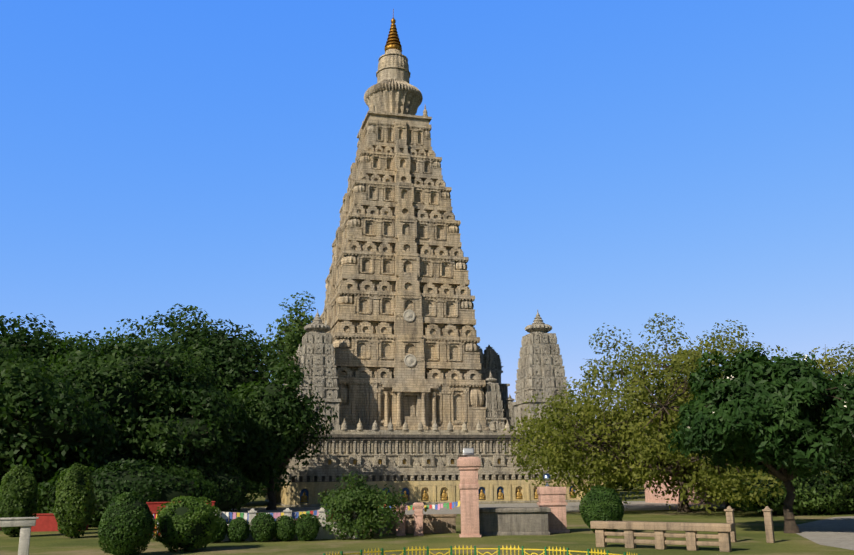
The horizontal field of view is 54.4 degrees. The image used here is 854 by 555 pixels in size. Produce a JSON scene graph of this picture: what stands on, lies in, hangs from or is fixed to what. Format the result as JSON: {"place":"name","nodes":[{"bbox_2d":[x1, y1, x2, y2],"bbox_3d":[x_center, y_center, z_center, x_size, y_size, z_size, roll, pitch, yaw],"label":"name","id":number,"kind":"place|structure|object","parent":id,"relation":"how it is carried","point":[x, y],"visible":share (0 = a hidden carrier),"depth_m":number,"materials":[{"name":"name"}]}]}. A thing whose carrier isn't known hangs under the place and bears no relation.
{"place":"outdoors","nodes":[
{"label":"outdoors","id":0,"kind":"place"},
{"bbox_2d":[320,49,488,430],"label":"temple tower","id":1,"kind":"structure","parent":0,"point":[397,316],"depth_m":82.66,"materials":[{"name":"stone"}]},
{"bbox_2d":[384,9,401,52],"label":"golden spire","id":2,"kind":"structure","parent":1,"relation":"on","point":[392,41],"depth_m":95.44,"materials":[{"name":"brown metal"}]},
{"bbox_2d":[370,514,456,533],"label":"sandstone wall","id":3,"kind":"structure","parent":0,"point":[438,523],"depth_m":32.53,"materials":[{"name":"beige stone"}]},
{"bbox_2d":[0,485,853,554],"bbox_3d":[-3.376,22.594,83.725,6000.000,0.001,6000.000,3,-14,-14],"label":"ground sheet","id":4,"kind":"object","parent":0,"point":[750,532],"depth_m":27.64,"materials":[{"name":"green plant"}]},
{"bbox_2d":[0,464,38,536],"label":"bush","id":5,"kind":"object","parent":4,"relation":"on","point":[19,492],"visible":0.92,"depth_m":32.87,"materials":[{"name":"green plant"}]},
{"bbox_2d":[0,517,38,554],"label":"stone railing","id":6,"kind":"object","parent":4,"relation":"on","point":[25,524],"visible":1,"depth_m":17.44,"materials":[{"name":"beige stone"}]},
{"bbox_2d":[0,466,61,513],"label":"hedge","id":7,"kind":"object","parent":4,"relation":"on","point":[43,478],"visible":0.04,"depth_m":42.73,"materials":[{"name":"green plant"}]},
{"bbox_2d":[0,337,68,387],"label":"tree trunk limbs","id":8,"kind":"object","parent":4,"relation":"on","point":[10,356],"visible":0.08,"depth_m":47.88,"materials":[{"name":"green plant"}]},
{"bbox_2d":[0,312,93,376],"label":"tree","id":9,"kind":"object","parent":4,"relation":"on","point":[33,345],"visible":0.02,"depth_m":60.45,"materials":[{"name":"green plant"}]},
{"bbox_2d":[0,358,120,480],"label":"tree","id":10,"kind":"object","parent":4,"relation":"on","point":[43,426],"visible":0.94,"depth_m":42.03,"materials":[{"name":"green plant"}]},
{"bbox_2d":[53,462,96,537],"bbox_3d":[-13.646,8.667,32.275,1.580,2.904,1.476,3,-14,-13],"label":"bush","id":11,"kind":"object","parent":4,"relation":"on","point":[74,501],"visible":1,"depth_m":31.84,"materials":[{"name":"green plant"}]},
{"bbox_2d":[37,330,150,366],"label":"tree trunk limbs","id":12,"kind":"object","parent":4,"relation":"on","point":[70,342],"depth_m":65.08,"materials":[{"name":"green plant"}]},
{"bbox_2d":[0,501,214,535],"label":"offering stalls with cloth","id":13,"kind":"object","parent":4,"relation":"on","point":[46,522],"visible":0.17,"depth_m":36.81,"materials":[{"name":"red wood"}]},
{"bbox_2d":[98,491,154,554],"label":"topiary bush","id":14,"kind":"object","parent":4,"relation":"on","point":[126,525],"visible":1,"depth_m":23.37,"materials":[{"name":"green plant"}]},
{"bbox_2d":[32,442,223,510],"bbox_3d":[-19.549,12.329,50.603,13.944,4.674,4.264,3,-14,-13],"label":"hedge","id":15,"kind":"object","parent":4,"relation":"on","point":[116,456],"visible":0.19,"depth_m":50.65,"materials":[{"name":"green plant"}]},
{"bbox_2d":[36,457,220,526],"bbox_3d":[-14.860,10.568,40.865,9.199,3.350,4.122,3,-14,-13],"label":"hedge","id":16,"kind":"object","parent":4,"relation":"on","point":[155,485],"visible":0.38,"depth_m":40.27,"materials":[{"name":"green plant"}]},
{"bbox_2d":[33,332,252,483],"bbox_3d":[-19.631,9.721,55.516,15.594,12.528,14.871,3,-14,-14],"label":"tree","id":17,"kind":"object","parent":4,"relation":"on","point":[159,406],"visible":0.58,"depth_m":53.44,"materials":[{"name":"green plant"}]},
{"bbox_2d":[151,496,220,551],"bbox_3d":[-7.423,7.559,25.459,2.169,1.690,2.013,3,-14,-13],"label":"lime shrub","id":18,"kind":"object","parent":4,"relation":"on","point":[189,523],"visible":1,"depth_m":24.96,"materials":[{"name":"green plant"}]},
{"bbox_2d":[76,303,300,481],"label":"bodhi tree","id":19,"kind":"object","parent":4,"relation":"on","point":[241,362],"visible":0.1,"depth_m":72.95,"materials":[{"name":"green plant"}]},
{"bbox_2d":[210,515,227,542],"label":"round bush","id":20,"kind":"object","parent":4,"relation":"on","point":[220,536],"visible":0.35,"depth_m":28.51,"materials":[{"name":"green plant"}]},
{"bbox_2d":[184,461,266,513],"bbox_3d":[-13.938,13.630,53.693,7.140,3.474,3.901,3,-14,-13],"label":"tree","id":21,"kind":"object","parent":4,"relation":"on","point":[233,490],"visible":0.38,"depth_m":53.14,"materials":[{"name":"green plant"}]},
{"bbox_2d":[226,517,249,542],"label":"round bush","id":22,"kind":"object","parent":4,"relation":"on","point":[238,529],"visible":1,"depth_m":28.59,"materials":[{"name":"green plant"}]},
{"bbox_2d":[250,512,276,541],"bbox_3d":[-5.714,8.726,28.969,0.979,1.057,0.986,3,-14,-13],"label":"round bush","id":23,"kind":"object","parent":4,"relation":"on","point":[262,527],"visible":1,"depth_m":28.71,"materials":[{"name":"green plant"}]},
{"bbox_2d":[222,509,346,533],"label":"prayer flags","id":24,"kind":"object","parent":4,"relation":"on","point":[276,514],"visible":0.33,"depth_m":29.87,"materials":[{"name":"multicoloured fabric"}]},
{"bbox_2d":[225,515,343,522],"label":"prayer flags","id":25,"kind":"object","parent":4,"relation":"on","point":[247,519],"visible":0.08,"depth_m":30.13,"materials":[{"name":"fabric"}]},
{"bbox_2d":[274,515,296,540],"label":"round bush","id":26,"kind":"object","parent":4,"relation":"on","point":[285,527],"visible":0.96,"depth_m":28.91,"materials":[{"name":"green plant"}]},
{"bbox_2d":[213,507,359,541],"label":"white wall with posts","id":27,"kind":"structure","parent":4,"relation":"on","point":[323,533],"depth_m":29.90,"materials":[{"name":"stone"}]},
{"bbox_2d":[262,291,315,375],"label":"tree limbs","id":28,"kind":"object","parent":4,"relation":"on","point":[292,336],"visible":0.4,"depth_m":101.79,"materials":[{"name":"green plant"}]},
{"bbox_2d":[294,513,319,540],"bbox_3d":[-4.236,8.805,29.209,0.929,0.987,0.914,3,-14,-13],"label":"round bush","id":29,"kind":"object","parent":4,"relation":"on","point":[307,527],"visible":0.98,"depth_m":28.94,"materials":[{"name":"green plant"}]},
{"bbox_2d":[318,471,407,539],"bbox_3d":[-2.442,8.531,30.770,3.302,2.724,3.556,-2,-14,5],"label":"shrub","id":30,"kind":"object","parent":4,"relation":"on","point":[367,505],"visible":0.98,"depth_m":29.81,"materials":[{"name":"green plant"}]},
{"bbox_2d":[382,501,459,511],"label":"prayer flags","id":31,"kind":"object","parent":4,"relation":"on","point":[443,505],"visible":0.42,"depth_m":31.77,"materials":[{"name":"multicoloured fabric"}]},
{"bbox_2d":[265,418,602,506],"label":"temple base","id":32,"kind":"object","parent":4,"relation":"on","point":[414,464],"depth_m":73.33,"materials":[{"name":"beige stone"}]},
{"bbox_2d":[300,491,307,501],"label":"buddha statue","id":33,"kind":"object","parent":32,"relation":"in","point":[304,497],"visible":1,"depth_m":70.03,"materials":[{"name":"brown stone"}]},
{"bbox_2d":[402,490,408,500],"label":"buddha statue","id":34,"kind":"object","parent":32,"relation":"in","point":[406,495],"visible":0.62,"depth_m":72.20,"materials":[{"name":"gold metal"}]},
{"bbox_2d":[421,490,427,499],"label":"buddha statue","id":35,"kind":"object","parent":32,"relation":"in","point":[424,496],"visible":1,"depth_m":72.63,"materials":[{"name":"gold metal"}]},
{"bbox_2d":[284,309,569,432],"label":"corner towers","id":36,"kind":"structure","parent":32,"relation":"on","point":[540,370],"depth_m":78.08,"materials":[{"name":"beige stone"}]},
{"bbox_2d":[440,490,446,499],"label":"buddha statue","id":37,"kind":"object","parent":32,"relation":"in","point":[443,495],"visible":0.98,"depth_m":73.05,"materials":[{"name":"gold metal"}]},
{"bbox_2d":[479,489,484,498],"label":"buddha statue","id":38,"kind":"object","parent":32,"relation":"in","point":[481,495],"visible":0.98,"depth_m":73.93,"materials":[{"name":"gold metal"}]},
{"bbox_2d":[478,345,514,430],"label":"shrine tower","id":39,"kind":"structure","parent":32,"relation":"on","point":[498,402],"depth_m":82.15,"materials":[{"name":"grey stone"}]},
{"bbox_2d":[497,489,503,498],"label":"buddha statue","id":40,"kind":"object","parent":32,"relation":"in","point":[500,495],"visible":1,"depth_m":74.35,"materials":[{"name":"gold metal"}]},
{"bbox_2d":[516,488,521,498],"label":"buddha statue","id":41,"kind":"object","parent":32,"relation":"in","point":[518,494],"visible":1,"depth_m":74.78,"materials":[{"name":"gold metal"}]},
{"bbox_2d":[534,488,537,498],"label":"buddha statue","id":42,"kind":"object","parent":32,"relation":"in","point":[535,495],"visible":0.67,"depth_m":75.20,"materials":[{"name":"gold metal"}]},
{"bbox_2d":[323,545,640,554],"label":"yellow fence","id":43,"kind":"object","parent":4,"relation":"on","point":[450,549],"visible":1,"depth_m":19.36,"materials":[{"name":"yellow paint"}]},
{"bbox_2d":[395,448,569,537],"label":"stone pillars","id":44,"kind":"structure","parent":4,"relation":"on","point":[552,498],"depth_m":31.29,"materials":[{"name":"stone"}]},
{"bbox_2d":[479,507,550,535],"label":"stone wall","id":45,"kind":"structure","parent":4,"relation":"on","point":[497,521],"depth_m":31.04,"materials":[{"name":"grey stone"}]},
{"bbox_2d":[221,501,853,549],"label":"paved path","id":46,"kind":"structure","parent":4,"relation":"on","point":[837,532],"depth_m":52.04,"materials":[{"name":"stone"}]},
{"bbox_2d":[221,358,338,509],"bbox_3d":[-11.848,12.313,64.309,9.730,11.514,8.414,3,-14,-14],"label":"tree","id":47,"kind":"object","parent":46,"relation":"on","point":[278,432],"visible":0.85,"depth_m":62.37,"materials":[{"name":"green plant"}]},
{"bbox_2d":[644,475,725,504],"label":"pink building","id":48,"kind":"structure","parent":46,"relation":"on","point":[650,497],"depth_m":68.61,"materials":[{"name":"stone"}]},
{"bbox_2d":[579,485,623,532],"bbox_3d":[6.653,8.857,31.692,1.678,1.845,1.711,3,-14,-13],"label":"round bush","id":49,"kind":"object","parent":4,"relation":"on","point":[598,503],"visible":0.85,"depth_m":31.21,"materials":[{"name":"green plant"}]},
{"bbox_2d":[579,421,641,490],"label":"distant tree","id":50,"kind":"object","parent":4,"relation":"on","point":[617,483],"visible":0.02,"depth_m":137.79,"materials":[{"name":"green plant"}]},
{"bbox_2d":[498,313,836,513],"bbox_3d":[15.707,8.729,52.941,22.813,12.512,24.950,3,-14,-13],"label":"tree","id":51,"kind":"object","parent":4,"relation":"on","point":[637,452],"visible":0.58,"depth_m":48.47,"materials":[{"name":"green plant"}]},
{"bbox_2d":[590,506,774,551],"bbox_3d":[7.987,7.718,25.781,4.415,1.120,4.245,-10,-16,33],"label":"stone railing","id":52,"kind":"object","parent":4,"relation":"on","point":[726,535],"visible":1,"depth_m":24.23,"materials":[{"name":"beige stone"}]},
{"bbox_2d":[648,374,734,507],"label":"tree limbs","id":53,"kind":"object","parent":4,"relation":"on","point":[727,504],"depth_m":55.94,"materials":[{"name":"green plant"}]},
{"bbox_2d":[664,347,853,532],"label":"plumeria tree trunk limbs","id":54,"kind":"object","parent":4,"relation":"on","point":[762,412],"visible":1,"depth_m":29.65,"materials":[{"name":"green plant"}]},
{"bbox_2d":[711,469,853,515],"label":"hedge","id":55,"kind":"object","parent":4,"relation":"on","point":[809,499],"visible":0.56,"depth_m":44.22,"materials":[{"name":"green plant"}]},
{"bbox_2d":[795,341,853,380],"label":"tree limbs","id":56,"kind":"object","parent":4,"relation":"on","point":[826,364],"visible":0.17,"depth_m":61.21,"materials":[{"name":"green plant"}]},
{"bbox_2d":[801,407,853,513],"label":"tree trunk limbs","id":57,"kind":"object","parent":4,"relation":"on","point":[842,465],"visible":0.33,"depth_m":44.43,"materials":[{"name":"green plant"}]},
{"bbox_2d":[0,0,853,417],"label":"sky","id":58,"kind":"structure","parent":0,"point":[619,164],"materials":[{"name":"blue"}]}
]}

